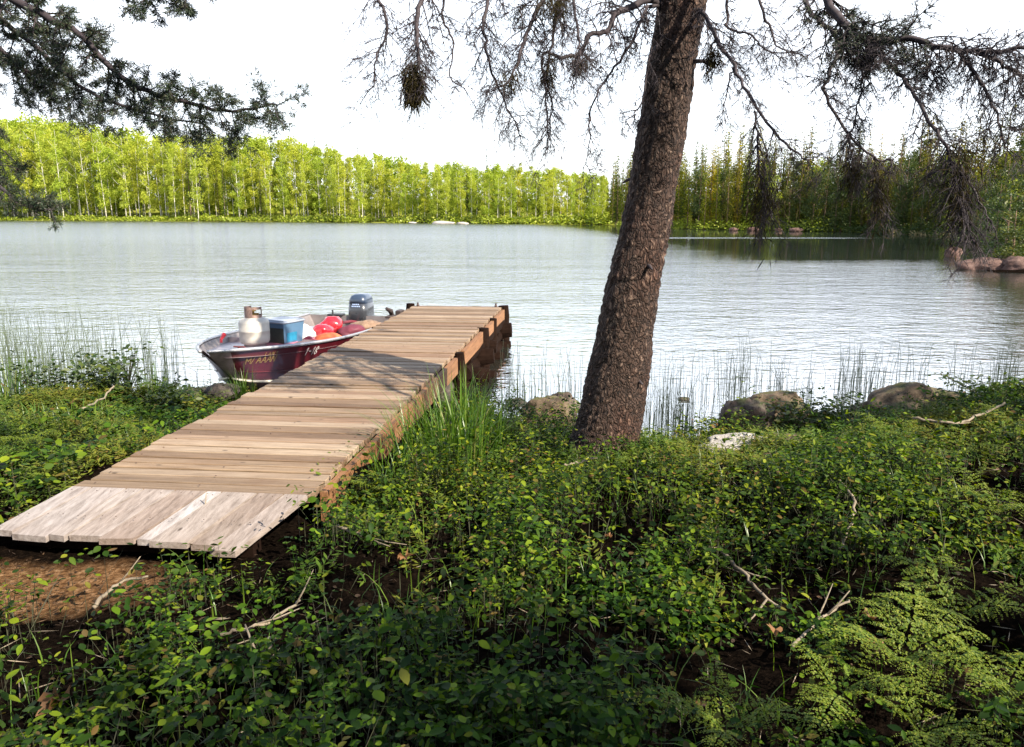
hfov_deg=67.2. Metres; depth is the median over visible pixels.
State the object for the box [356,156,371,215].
aspen
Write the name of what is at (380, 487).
fern
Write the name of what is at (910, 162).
broadleaf tree
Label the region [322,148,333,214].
aspen
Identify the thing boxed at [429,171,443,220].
aspen
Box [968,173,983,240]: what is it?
conifer
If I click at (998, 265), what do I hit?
boulder
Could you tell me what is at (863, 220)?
conifer
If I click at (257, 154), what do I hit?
aspen
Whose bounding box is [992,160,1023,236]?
broadleaf tree
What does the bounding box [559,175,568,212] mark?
aspen
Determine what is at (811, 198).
broadleaf tree
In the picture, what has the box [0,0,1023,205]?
sky
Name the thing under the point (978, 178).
aspen
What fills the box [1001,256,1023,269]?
boulder
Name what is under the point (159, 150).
aspen
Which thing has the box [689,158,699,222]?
conifer
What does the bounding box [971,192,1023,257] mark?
broadleaf tree
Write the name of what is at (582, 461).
dead stick
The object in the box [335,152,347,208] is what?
aspen
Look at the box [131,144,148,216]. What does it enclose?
aspen
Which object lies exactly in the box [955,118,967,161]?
conifer
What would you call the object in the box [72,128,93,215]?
aspen
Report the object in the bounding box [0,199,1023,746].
ground
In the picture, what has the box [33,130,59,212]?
aspen
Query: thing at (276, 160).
aspen
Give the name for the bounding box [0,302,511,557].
wooden dock
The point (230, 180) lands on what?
aspen
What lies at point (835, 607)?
dead stick
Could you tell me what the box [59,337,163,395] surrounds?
shrub
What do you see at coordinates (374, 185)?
aspen
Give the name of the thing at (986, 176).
conifer
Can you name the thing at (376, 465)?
grass clump
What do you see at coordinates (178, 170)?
aspen
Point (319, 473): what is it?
shrub
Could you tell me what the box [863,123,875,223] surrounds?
conifer
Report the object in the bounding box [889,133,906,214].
conifer
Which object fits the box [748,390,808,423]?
boulder
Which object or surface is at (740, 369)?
reeds
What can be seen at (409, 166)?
aspen
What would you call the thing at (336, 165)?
aspen
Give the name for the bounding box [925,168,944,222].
broadleaf tree
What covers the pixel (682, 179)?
conifer
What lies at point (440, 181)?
aspen
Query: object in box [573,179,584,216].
aspen
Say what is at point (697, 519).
plant stems
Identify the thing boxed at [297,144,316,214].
aspen
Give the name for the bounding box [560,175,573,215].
aspen
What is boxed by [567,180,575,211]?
aspen
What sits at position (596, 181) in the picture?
aspen
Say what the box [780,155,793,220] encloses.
conifer
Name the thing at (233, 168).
aspen
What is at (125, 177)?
aspen
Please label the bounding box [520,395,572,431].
boulder
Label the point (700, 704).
fallen leaf
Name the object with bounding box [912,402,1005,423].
dead stick
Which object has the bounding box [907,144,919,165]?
broadleaf tree
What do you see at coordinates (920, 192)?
conifer
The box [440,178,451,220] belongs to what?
aspen
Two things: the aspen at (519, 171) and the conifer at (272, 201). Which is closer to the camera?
the aspen at (519, 171)
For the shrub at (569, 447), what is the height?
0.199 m
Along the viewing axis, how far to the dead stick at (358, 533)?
3.16 m
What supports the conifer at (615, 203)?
on the ground at (768, 663)
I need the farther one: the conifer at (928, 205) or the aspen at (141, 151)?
the aspen at (141, 151)
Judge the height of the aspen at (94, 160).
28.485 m
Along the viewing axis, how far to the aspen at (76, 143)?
244.35 m
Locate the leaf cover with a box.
[0,376,1023,746]
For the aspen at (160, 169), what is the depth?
222.25 m
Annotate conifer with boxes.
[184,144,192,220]
[196,157,205,215]
[215,165,220,218]
[219,150,227,221]
[257,165,263,218]
[269,159,276,214]
[345,159,350,214]
[388,182,394,215]
[465,173,469,209]
[606,162,616,224]
[608,154,619,218]
[609,161,618,215]
[611,156,621,223]
[612,177,617,224]
[615,170,620,215]
[618,160,624,219]
[619,176,627,220]
[622,166,627,209]
[623,156,630,197]
[671,186,678,228]
[674,165,682,220]
[675,162,682,221]
[677,161,688,220]
[678,152,684,224]
[679,155,687,217]
[680,169,689,228]
[681,156,693,228]
[682,144,687,213]
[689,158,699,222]
[690,139,700,223]
[695,160,704,220]
[696,139,704,210]
[697,144,709,216]
[697,157,708,219]
[698,161,712,228]
[702,144,717,225]
[703,166,711,220]
[709,140,717,219]
[709,141,722,222]
[710,154,723,228]
[711,135,728,219]
[713,136,731,220]
[721,155,734,229]
[723,125,732,187]
[725,154,736,216]
[729,153,739,222]
[731,134,742,217]
[733,161,741,223]
[734,134,743,220]
[734,144,748,227]
[735,125,745,218]
[737,144,754,229]
[739,131,752,224]
[742,163,753,223]
[751,120,762,221]
[758,142,769,229]
[765,140,771,190]
[767,140,778,215]
[771,129,779,216]
[773,148,785,219]
[775,143,786,203]
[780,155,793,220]
[781,135,795,215]
[786,134,800,208]
[789,131,809,205]
[794,144,806,221]
[801,126,813,220]
[804,126,817,174]
[809,148,820,216]
[817,150,830,216]
[821,140,835,214]
[835,132,842,207]
[836,154,848,231]
[843,145,858,224]
[848,130,862,216]
[850,148,871,231]
[852,136,866,219]
[859,150,876,225]
[861,146,873,221]
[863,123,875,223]
[876,129,885,195]
[877,150,888,221]
[877,155,893,230]
[880,152,894,222]
[883,139,896,216]
[887,133,906,223]
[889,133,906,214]
[892,143,906,212]
[906,165,917,229]
[907,114,929,223]
[909,152,926,222]
[912,115,937,216]
[912,139,931,224]
[918,111,930,172]
[918,133,940,227]
[926,144,943,227]
[928,153,946,232]
[929,121,943,214]
[931,127,958,220]
[935,121,967,227]
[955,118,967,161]
[967,109,985,190]
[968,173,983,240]
[969,129,987,196]
[971,133,990,214]
[973,159,990,221]
[975,148,1000,241]
[976,117,1007,205]
[976,132,997,201]
[978,105,1019,224]
[991,157,1012,246]
[1009,121,1023,178]
[1012,120,1023,175]
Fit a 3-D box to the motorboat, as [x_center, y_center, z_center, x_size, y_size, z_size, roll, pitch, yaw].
[-2.469,-0.138,9.179,1.486,1.280,4.108,2,12,11]
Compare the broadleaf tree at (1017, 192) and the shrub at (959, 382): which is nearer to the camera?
the shrub at (959, 382)
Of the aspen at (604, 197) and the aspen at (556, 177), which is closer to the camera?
the aspen at (604, 197)
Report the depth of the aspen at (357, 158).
194.40 m
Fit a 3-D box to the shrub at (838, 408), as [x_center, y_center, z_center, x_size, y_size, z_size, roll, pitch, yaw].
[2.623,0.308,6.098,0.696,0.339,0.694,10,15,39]
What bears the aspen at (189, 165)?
on the ground at (768, 663)
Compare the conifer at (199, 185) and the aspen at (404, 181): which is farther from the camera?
the conifer at (199, 185)
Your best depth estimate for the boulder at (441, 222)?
152.65 m
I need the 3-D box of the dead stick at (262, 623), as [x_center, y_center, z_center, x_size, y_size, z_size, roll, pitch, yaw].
[-0.776,0.742,2.459,0.324,0.141,0.076,-8,14,-34]
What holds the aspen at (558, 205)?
on the ground at (768, 663)
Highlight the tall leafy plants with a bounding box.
[286,378,1023,668]
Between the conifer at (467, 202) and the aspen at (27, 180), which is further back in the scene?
the aspen at (27, 180)
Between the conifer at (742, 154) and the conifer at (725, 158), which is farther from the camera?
the conifer at (742, 154)
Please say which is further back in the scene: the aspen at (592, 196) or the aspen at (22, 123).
the aspen at (22, 123)
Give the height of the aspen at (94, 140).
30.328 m
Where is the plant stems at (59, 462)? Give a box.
[0,382,220,514]
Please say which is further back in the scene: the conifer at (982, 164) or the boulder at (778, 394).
the conifer at (982, 164)
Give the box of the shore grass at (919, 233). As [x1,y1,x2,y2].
[889,229,981,240]
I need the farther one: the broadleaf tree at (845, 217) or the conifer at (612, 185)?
the conifer at (612, 185)
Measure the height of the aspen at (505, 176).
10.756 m
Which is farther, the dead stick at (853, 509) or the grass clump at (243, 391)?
the grass clump at (243, 391)
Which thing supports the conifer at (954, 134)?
on the ground at (768, 663)
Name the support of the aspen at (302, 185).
on the ground at (768, 663)
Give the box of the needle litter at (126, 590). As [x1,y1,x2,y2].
[0,547,488,665]
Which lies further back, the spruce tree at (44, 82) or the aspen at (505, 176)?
the aspen at (505, 176)
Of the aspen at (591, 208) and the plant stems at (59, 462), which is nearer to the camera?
the plant stems at (59, 462)
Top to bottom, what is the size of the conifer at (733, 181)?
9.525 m
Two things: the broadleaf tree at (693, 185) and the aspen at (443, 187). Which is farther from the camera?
the aspen at (443, 187)
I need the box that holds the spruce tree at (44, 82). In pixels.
[0,0,312,231]
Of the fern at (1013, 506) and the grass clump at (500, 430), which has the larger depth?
the grass clump at (500, 430)
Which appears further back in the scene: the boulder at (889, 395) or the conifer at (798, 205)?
the conifer at (798, 205)
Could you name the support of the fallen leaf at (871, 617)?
on the ground at (768, 663)
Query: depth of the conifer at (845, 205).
82.57 m
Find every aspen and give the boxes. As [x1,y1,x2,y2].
[0,117,17,214]
[0,129,24,220]
[0,140,13,215]
[1,145,20,220]
[3,127,25,215]
[11,135,34,216]
[16,112,38,215]
[17,133,34,215]
[18,140,41,216]
[23,129,44,215]
[29,114,49,206]
[30,127,47,212]
[32,117,54,209]
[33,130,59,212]
[33,135,61,217]
[39,126,64,217]
[42,127,63,215]
[47,136,70,220]
[50,118,69,214]
[55,133,76,210]
[58,142,79,213]
[59,120,77,214]
[61,131,91,214]
[65,137,85,214]
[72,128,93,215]
[73,127,89,214]
[73,127,91,214]
[76,128,97,213]
[80,132,105,215]
[85,130,111,218]
[88,137,101,215]
[90,125,106,215]
[91,142,114,216]
[93,126,108,204]
[98,131,117,216]
[98,135,122,215]
[101,127,121,216]
[108,135,132,215]
[110,137,126,209]
[117,140,134,215]
[117,143,139,215]
[120,137,137,215]
[124,127,142,215]
[125,144,145,216]
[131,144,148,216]
[132,129,150,214]
[136,138,157,215]
[137,128,155,216]
[137,135,155,216]
[148,138,166,215]
[148,144,163,215]
[150,140,168,215]
[154,136,169,215]
[156,140,171,215]
[156,143,176,215]
[160,137,176,214]
[161,142,184,216]
[164,153,180,215]
[167,139,181,214]
[174,142,189,213]
[175,141,194,214]
[178,137,197,212]
[180,135,198,216]
[185,144,198,213]
[188,148,204,219]
[192,143,210,212]
[195,144,210,213]
[196,142,213,200]
[198,144,213,214]
[206,144,221,215]
[210,134,230,214]
[211,138,220,215]
[217,146,233,214]
[224,149,239,216]
[227,144,244,215]
[230,151,245,219]
[237,149,247,214]
[237,154,253,220]
[240,135,257,216]
[245,150,260,215]
[251,146,263,208]
[254,132,264,214]
[254,138,271,211]
[255,150,271,215]
[262,160,275,220]
[263,134,276,195]
[271,147,284,199]
[273,156,291,216]
[274,139,291,214]
[275,153,288,213]
[282,139,295,214]
[285,136,299,215]
[287,146,302,215]
[290,135,299,214]
[293,140,306,208]
[296,151,312,214]
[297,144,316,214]
[297,163,307,221]
[298,144,317,212]
[310,149,321,215]
[310,157,327,213]
[311,146,325,211]
[311,147,323,214]
[320,160,330,213]
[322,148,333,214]
[326,149,343,215]
[327,164,336,217]
[330,151,346,214]
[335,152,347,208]
[336,167,351,222]
[342,152,354,214]
[345,157,355,213]
[350,161,365,217]
[352,154,365,213]
[354,165,366,216]
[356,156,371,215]
[364,163,377,217]
[367,162,376,215]
[369,166,379,217]
[371,156,382,218]
[376,153,387,217]
[376,161,389,219]
[386,168,397,215]
[388,168,406,218]
[394,161,409,214]
[399,173,411,217]
[403,168,416,220]
[404,164,414,211]
[410,164,423,215]
[411,176,425,222]
[416,174,430,222]
[419,170,433,212]
[422,162,430,213]
[429,165,442,217]
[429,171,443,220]
[433,164,443,211]
[439,170,453,216]
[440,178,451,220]
[441,168,452,211]
[448,165,456,204]
[452,162,464,209]
[452,170,464,212]
[457,178,466,216]
[461,162,467,210]
[464,162,474,201]
[466,174,478,211]
[468,168,484,214]
[478,173,495,223]
[479,173,491,215]
[481,175,494,211]
[491,174,504,216]
[493,175,502,223]
[496,171,512,216]
[503,165,517,217]
[504,175,514,206]
[505,181,518,216]
[513,173,523,208]
[514,167,523,215]
[516,164,524,203]
[518,171,533,216]
[521,171,530,209]
[530,174,540,216]
[537,175,551,216]
[537,180,549,211]
[540,170,553,216]
[545,169,557,215]
[548,173,557,214]
[549,167,559,214]
[553,169,566,215]
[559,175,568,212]
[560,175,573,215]
[564,177,577,214]
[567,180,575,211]
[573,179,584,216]
[576,172,589,214]
[578,177,586,214]
[585,183,598,223]
[588,182,597,214]
[593,179,600,211]
[597,175,609,215]
[599,182,608,210]
[765,175,782,220]
[814,158,828,216]
[967,170,988,193]
[1003,179,1018,229]
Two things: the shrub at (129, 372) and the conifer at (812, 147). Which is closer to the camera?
the shrub at (129, 372)
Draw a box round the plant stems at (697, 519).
[297,384,1020,670]
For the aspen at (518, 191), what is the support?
on the ground at (768, 663)
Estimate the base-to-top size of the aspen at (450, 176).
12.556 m
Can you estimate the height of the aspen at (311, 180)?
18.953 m
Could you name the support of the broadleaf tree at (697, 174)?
on the ground at (768, 663)
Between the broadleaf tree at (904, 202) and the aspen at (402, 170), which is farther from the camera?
the aspen at (402, 170)
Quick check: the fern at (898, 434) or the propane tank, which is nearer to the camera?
the fern at (898, 434)
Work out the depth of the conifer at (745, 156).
94.40 m
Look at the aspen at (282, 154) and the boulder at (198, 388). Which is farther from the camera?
the aspen at (282, 154)
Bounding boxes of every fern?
[0,409,78,445]
[71,425,107,439]
[333,471,400,493]
[607,657,839,746]
[737,451,806,463]
[784,636,950,745]
[809,581,1000,696]
[846,554,1023,638]
[849,411,933,443]
[849,667,1011,746]
[881,426,1018,468]
[898,618,1023,710]
[936,467,1023,515]
[967,403,1023,443]
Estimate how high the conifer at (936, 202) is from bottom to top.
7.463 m
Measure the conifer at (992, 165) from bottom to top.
5.965 m
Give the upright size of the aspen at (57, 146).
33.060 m
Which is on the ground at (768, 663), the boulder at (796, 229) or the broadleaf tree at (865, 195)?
the broadleaf tree at (865, 195)
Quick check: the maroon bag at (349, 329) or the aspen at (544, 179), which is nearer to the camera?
the maroon bag at (349, 329)
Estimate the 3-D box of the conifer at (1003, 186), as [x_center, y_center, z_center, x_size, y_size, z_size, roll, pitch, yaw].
[26.836,-9.202,41.981,1.142,5.079,1.172,6,13,28]
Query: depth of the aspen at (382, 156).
191.50 m
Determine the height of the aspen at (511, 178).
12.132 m
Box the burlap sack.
[349,320,380,329]
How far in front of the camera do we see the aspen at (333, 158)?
194.77 m
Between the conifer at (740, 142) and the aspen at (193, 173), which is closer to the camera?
the conifer at (740, 142)
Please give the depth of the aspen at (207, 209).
222.61 m
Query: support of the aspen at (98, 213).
on the ground at (768, 663)
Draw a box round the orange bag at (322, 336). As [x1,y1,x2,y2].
[315,332,340,339]
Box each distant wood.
[0,112,609,217]
[609,149,1022,220]
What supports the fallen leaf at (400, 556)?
on the ground at (768, 663)
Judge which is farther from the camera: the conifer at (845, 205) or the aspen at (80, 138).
the aspen at (80, 138)
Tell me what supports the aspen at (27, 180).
on the ground at (768, 663)
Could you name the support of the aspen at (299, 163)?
on the ground at (768, 663)
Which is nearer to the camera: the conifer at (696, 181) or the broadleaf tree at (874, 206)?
the broadleaf tree at (874, 206)
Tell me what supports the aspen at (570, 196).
on the ground at (768, 663)
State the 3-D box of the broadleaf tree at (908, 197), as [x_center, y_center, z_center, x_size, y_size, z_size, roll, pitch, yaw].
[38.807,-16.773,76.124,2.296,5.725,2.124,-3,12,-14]
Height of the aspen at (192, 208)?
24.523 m
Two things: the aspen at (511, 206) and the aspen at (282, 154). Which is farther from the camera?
the aspen at (282, 154)
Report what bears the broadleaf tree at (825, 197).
on the ground at (768, 663)
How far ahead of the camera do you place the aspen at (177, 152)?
227.59 m
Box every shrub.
[0,350,99,399]
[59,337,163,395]
[97,341,154,391]
[118,372,211,414]
[172,393,236,416]
[311,458,346,493]
[329,441,371,463]
[554,428,620,464]
[760,387,839,432]
[796,386,885,427]
[925,360,1023,401]
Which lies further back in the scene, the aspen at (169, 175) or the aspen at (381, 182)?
the aspen at (169, 175)
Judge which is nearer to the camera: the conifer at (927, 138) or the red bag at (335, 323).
the red bag at (335, 323)
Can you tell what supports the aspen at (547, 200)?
on the ground at (768, 663)
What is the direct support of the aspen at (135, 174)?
on the ground at (768, 663)
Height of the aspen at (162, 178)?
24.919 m
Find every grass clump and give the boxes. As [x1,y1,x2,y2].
[0,349,42,399]
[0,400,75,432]
[1,391,133,431]
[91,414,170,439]
[132,359,179,388]
[223,366,256,400]
[335,424,463,484]
[343,387,487,468]
[355,359,537,475]
[410,363,527,456]
[438,374,547,460]
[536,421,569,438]
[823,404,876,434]
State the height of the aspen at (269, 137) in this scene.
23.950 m
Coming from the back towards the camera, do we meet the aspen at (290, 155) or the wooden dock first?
the aspen at (290, 155)
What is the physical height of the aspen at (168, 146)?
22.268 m
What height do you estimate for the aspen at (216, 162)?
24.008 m
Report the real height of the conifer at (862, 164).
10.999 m
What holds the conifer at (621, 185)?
on the ground at (768, 663)
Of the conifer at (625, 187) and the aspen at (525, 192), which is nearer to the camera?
the conifer at (625, 187)
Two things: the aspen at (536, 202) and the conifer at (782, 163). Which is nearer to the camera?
the conifer at (782, 163)
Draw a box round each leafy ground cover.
[0,370,227,524]
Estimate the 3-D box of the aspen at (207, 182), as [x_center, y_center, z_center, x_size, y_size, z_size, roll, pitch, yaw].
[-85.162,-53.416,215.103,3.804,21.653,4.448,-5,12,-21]
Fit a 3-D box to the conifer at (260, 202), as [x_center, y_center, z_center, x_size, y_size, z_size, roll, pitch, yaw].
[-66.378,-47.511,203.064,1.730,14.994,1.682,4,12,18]
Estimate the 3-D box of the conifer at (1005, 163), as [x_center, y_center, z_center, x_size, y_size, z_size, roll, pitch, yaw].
[29.596,-11.710,46.246,2.403,8.424,2.340,7,14,31]
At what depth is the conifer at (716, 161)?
105.06 m
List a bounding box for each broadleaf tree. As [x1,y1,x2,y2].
[677,174,696,216]
[688,166,711,227]
[713,166,733,220]
[717,164,739,220]
[777,156,802,217]
[779,185,799,230]
[788,181,808,222]
[793,173,811,213]
[799,166,827,223]
[805,182,820,218]
[811,165,839,224]
[816,158,843,223]
[817,181,833,217]
[827,173,847,231]
[834,163,851,214]
[838,170,866,229]
[854,163,882,224]
[865,176,890,229]
[891,151,918,215]
[891,160,919,225]
[891,175,912,226]
[892,171,910,226]
[906,137,938,215]
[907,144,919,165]
[910,181,933,234]
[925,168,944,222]
[930,163,947,229]
[936,159,958,230]
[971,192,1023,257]
[972,180,1020,250]
[976,166,1010,241]
[978,173,1005,231]
[978,210,1023,258]
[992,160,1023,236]
[996,135,1023,242]
[997,137,1023,226]
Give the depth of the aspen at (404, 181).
172.93 m
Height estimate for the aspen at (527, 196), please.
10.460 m
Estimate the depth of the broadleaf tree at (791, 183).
91.30 m
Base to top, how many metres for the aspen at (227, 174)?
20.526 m
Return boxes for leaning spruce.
[329,0,1023,466]
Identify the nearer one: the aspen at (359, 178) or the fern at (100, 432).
the fern at (100, 432)
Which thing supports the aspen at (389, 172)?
on the ground at (768, 663)
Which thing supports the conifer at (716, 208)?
on the ground at (768, 663)
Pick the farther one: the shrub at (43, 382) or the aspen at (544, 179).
the aspen at (544, 179)
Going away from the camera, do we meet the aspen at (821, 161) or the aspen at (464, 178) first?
the aspen at (821, 161)
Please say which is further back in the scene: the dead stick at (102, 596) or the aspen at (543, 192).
the aspen at (543, 192)
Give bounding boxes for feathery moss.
[0,379,256,526]
[169,379,1023,610]
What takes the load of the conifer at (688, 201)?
on the ground at (768, 663)
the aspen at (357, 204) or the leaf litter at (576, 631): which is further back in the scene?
the aspen at (357, 204)
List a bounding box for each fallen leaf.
[35,686,70,716]
[397,548,413,559]
[695,699,710,705]
[767,623,782,635]
[861,608,875,619]
[868,637,887,652]
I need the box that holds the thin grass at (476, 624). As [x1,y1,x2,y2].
[0,380,1023,746]
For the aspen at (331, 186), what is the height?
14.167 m
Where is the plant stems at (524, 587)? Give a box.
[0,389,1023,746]
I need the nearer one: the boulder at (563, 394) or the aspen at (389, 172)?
the boulder at (563, 394)
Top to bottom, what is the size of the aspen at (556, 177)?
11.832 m
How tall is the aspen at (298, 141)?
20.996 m
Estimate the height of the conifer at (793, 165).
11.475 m
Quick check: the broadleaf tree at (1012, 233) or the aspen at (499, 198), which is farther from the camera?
the aspen at (499, 198)
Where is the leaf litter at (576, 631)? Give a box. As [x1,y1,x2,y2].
[4,423,1018,746]
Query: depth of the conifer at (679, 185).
108.68 m
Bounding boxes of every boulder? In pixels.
[178,387,206,399]
[204,382,240,401]
[432,221,454,223]
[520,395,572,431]
[551,392,579,414]
[696,432,767,456]
[718,398,774,433]
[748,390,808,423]
[769,433,801,444]
[789,228,803,231]
[846,382,962,419]
[956,257,1004,269]
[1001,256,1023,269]
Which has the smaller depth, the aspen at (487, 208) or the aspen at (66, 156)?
the aspen at (487, 208)
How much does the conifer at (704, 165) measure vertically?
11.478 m
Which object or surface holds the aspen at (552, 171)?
on the ground at (768, 663)
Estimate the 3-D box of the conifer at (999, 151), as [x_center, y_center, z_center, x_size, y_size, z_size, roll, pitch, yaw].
[33.066,-13.169,52.526,2.431,8.707,2.367,-1,12,-3]
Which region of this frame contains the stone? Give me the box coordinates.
[944,248,962,257]
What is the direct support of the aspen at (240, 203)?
on the ground at (768, 663)
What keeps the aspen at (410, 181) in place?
on the ground at (768, 663)
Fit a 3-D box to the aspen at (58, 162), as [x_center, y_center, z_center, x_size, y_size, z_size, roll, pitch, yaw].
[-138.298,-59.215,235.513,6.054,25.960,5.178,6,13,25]
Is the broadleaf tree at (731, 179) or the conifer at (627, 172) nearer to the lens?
the broadleaf tree at (731, 179)
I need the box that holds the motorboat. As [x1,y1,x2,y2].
[196,293,403,389]
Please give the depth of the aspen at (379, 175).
189.41 m
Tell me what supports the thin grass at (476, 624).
on the ground at (768, 663)
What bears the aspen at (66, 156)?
on the ground at (768, 663)
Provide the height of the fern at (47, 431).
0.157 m
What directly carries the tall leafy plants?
on the ground at (768, 663)
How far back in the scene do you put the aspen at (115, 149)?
238.97 m
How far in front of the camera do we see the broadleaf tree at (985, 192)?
48.49 m
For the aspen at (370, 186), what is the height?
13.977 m
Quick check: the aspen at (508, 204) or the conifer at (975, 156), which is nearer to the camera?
the conifer at (975, 156)
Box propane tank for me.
[238,306,269,346]
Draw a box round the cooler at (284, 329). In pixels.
[267,316,304,343]
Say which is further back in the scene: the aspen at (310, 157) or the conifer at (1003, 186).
the aspen at (310, 157)
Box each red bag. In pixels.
[303,336,315,339]
[312,324,334,335]
[320,316,342,332]
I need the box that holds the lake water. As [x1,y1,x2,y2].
[0,221,1023,440]
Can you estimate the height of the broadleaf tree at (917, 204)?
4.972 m
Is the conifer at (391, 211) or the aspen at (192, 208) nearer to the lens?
the conifer at (391, 211)
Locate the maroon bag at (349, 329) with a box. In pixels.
[337,324,365,335]
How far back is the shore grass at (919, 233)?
70.45 m
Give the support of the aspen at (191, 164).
on the ground at (768, 663)
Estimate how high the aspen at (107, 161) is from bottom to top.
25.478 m
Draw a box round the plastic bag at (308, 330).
[302,324,315,338]
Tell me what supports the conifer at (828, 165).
on the ground at (768, 663)
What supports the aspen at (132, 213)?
on the ground at (768, 663)
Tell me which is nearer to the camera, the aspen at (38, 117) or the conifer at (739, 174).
the conifer at (739, 174)
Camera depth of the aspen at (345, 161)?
204.06 m
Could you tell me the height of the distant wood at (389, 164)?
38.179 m
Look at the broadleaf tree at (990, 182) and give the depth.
44.76 m
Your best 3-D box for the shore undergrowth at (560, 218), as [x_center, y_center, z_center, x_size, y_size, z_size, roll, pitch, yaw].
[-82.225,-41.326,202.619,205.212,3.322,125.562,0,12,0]
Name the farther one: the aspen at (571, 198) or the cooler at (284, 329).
the aspen at (571, 198)
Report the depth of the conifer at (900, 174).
81.35 m
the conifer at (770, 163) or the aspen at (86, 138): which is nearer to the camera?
the conifer at (770, 163)
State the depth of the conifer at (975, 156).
65.47 m
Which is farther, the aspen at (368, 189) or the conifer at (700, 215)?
the aspen at (368, 189)
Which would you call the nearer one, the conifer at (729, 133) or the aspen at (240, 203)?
the conifer at (729, 133)
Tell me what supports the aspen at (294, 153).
on the ground at (768, 663)
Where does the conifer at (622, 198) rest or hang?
on the ground at (768, 663)
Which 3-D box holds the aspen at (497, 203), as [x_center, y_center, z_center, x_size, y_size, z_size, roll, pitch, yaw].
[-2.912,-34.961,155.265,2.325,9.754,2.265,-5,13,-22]
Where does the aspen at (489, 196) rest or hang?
on the ground at (768, 663)
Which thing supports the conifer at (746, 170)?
on the ground at (768, 663)
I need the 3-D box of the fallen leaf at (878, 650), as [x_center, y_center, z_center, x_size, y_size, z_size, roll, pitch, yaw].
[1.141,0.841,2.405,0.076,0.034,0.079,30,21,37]
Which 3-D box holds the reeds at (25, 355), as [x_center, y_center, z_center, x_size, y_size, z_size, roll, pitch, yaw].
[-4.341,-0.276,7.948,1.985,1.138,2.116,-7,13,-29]
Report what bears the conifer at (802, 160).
on the ground at (768, 663)
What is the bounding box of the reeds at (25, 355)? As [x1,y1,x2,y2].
[0,297,210,396]
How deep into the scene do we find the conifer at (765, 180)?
89.76 m
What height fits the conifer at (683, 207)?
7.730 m
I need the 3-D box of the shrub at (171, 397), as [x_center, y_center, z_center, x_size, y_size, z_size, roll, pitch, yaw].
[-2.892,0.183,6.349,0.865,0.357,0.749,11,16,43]
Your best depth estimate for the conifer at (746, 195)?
94.21 m
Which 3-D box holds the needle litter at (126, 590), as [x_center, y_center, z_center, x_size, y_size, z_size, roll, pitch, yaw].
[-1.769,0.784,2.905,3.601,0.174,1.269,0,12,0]
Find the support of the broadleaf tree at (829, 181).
on the ground at (768, 663)
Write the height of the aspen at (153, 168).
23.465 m
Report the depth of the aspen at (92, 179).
232.97 m
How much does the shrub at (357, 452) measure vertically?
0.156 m
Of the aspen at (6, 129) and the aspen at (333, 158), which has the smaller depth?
the aspen at (333, 158)
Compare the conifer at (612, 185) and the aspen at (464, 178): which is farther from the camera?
the aspen at (464, 178)
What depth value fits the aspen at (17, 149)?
243.44 m
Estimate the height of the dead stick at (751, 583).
0.078 m
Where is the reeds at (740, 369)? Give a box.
[500,332,1023,441]
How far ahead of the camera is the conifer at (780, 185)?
90.86 m
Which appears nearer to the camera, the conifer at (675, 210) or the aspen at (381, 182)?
the conifer at (675, 210)
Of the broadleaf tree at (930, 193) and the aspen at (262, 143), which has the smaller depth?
the broadleaf tree at (930, 193)
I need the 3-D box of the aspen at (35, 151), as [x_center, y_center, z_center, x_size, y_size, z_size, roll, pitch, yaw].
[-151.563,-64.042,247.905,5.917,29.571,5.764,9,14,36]
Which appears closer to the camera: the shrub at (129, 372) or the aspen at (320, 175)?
the shrub at (129, 372)
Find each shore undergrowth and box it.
[0,209,619,224]
[615,213,837,230]
[766,215,1023,247]
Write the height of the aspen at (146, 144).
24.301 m
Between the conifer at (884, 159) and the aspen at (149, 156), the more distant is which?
the aspen at (149, 156)
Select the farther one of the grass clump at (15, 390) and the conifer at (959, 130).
the conifer at (959, 130)
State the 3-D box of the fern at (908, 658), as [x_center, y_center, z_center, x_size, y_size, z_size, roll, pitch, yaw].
[1.198,0.795,2.384,0.509,0.159,0.584,6,13,28]
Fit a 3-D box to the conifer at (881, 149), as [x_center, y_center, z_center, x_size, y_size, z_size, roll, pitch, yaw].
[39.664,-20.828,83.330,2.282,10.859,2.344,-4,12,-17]
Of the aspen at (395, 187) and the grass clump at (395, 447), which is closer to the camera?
the grass clump at (395, 447)
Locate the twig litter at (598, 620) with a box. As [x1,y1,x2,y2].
[0,396,1023,746]
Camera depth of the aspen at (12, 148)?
247.10 m
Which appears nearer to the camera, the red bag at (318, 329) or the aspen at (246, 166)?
the red bag at (318, 329)
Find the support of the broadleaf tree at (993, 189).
on the ground at (768, 663)
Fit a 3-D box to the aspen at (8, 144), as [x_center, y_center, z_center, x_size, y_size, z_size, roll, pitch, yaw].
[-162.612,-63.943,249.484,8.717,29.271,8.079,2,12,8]
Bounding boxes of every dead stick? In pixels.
[79,385,114,408]
[92,556,147,608]
[216,569,313,636]
[244,624,272,694]
[334,524,406,546]
[564,457,597,466]
[720,550,779,624]
[791,583,849,646]
[831,475,856,549]
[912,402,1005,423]
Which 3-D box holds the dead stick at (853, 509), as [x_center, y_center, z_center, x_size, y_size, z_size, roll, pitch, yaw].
[1.464,0.572,3.411,0.090,0.109,0.810,4,12,18]
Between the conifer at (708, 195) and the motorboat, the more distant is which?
the conifer at (708, 195)
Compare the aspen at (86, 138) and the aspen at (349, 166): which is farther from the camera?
the aspen at (86, 138)

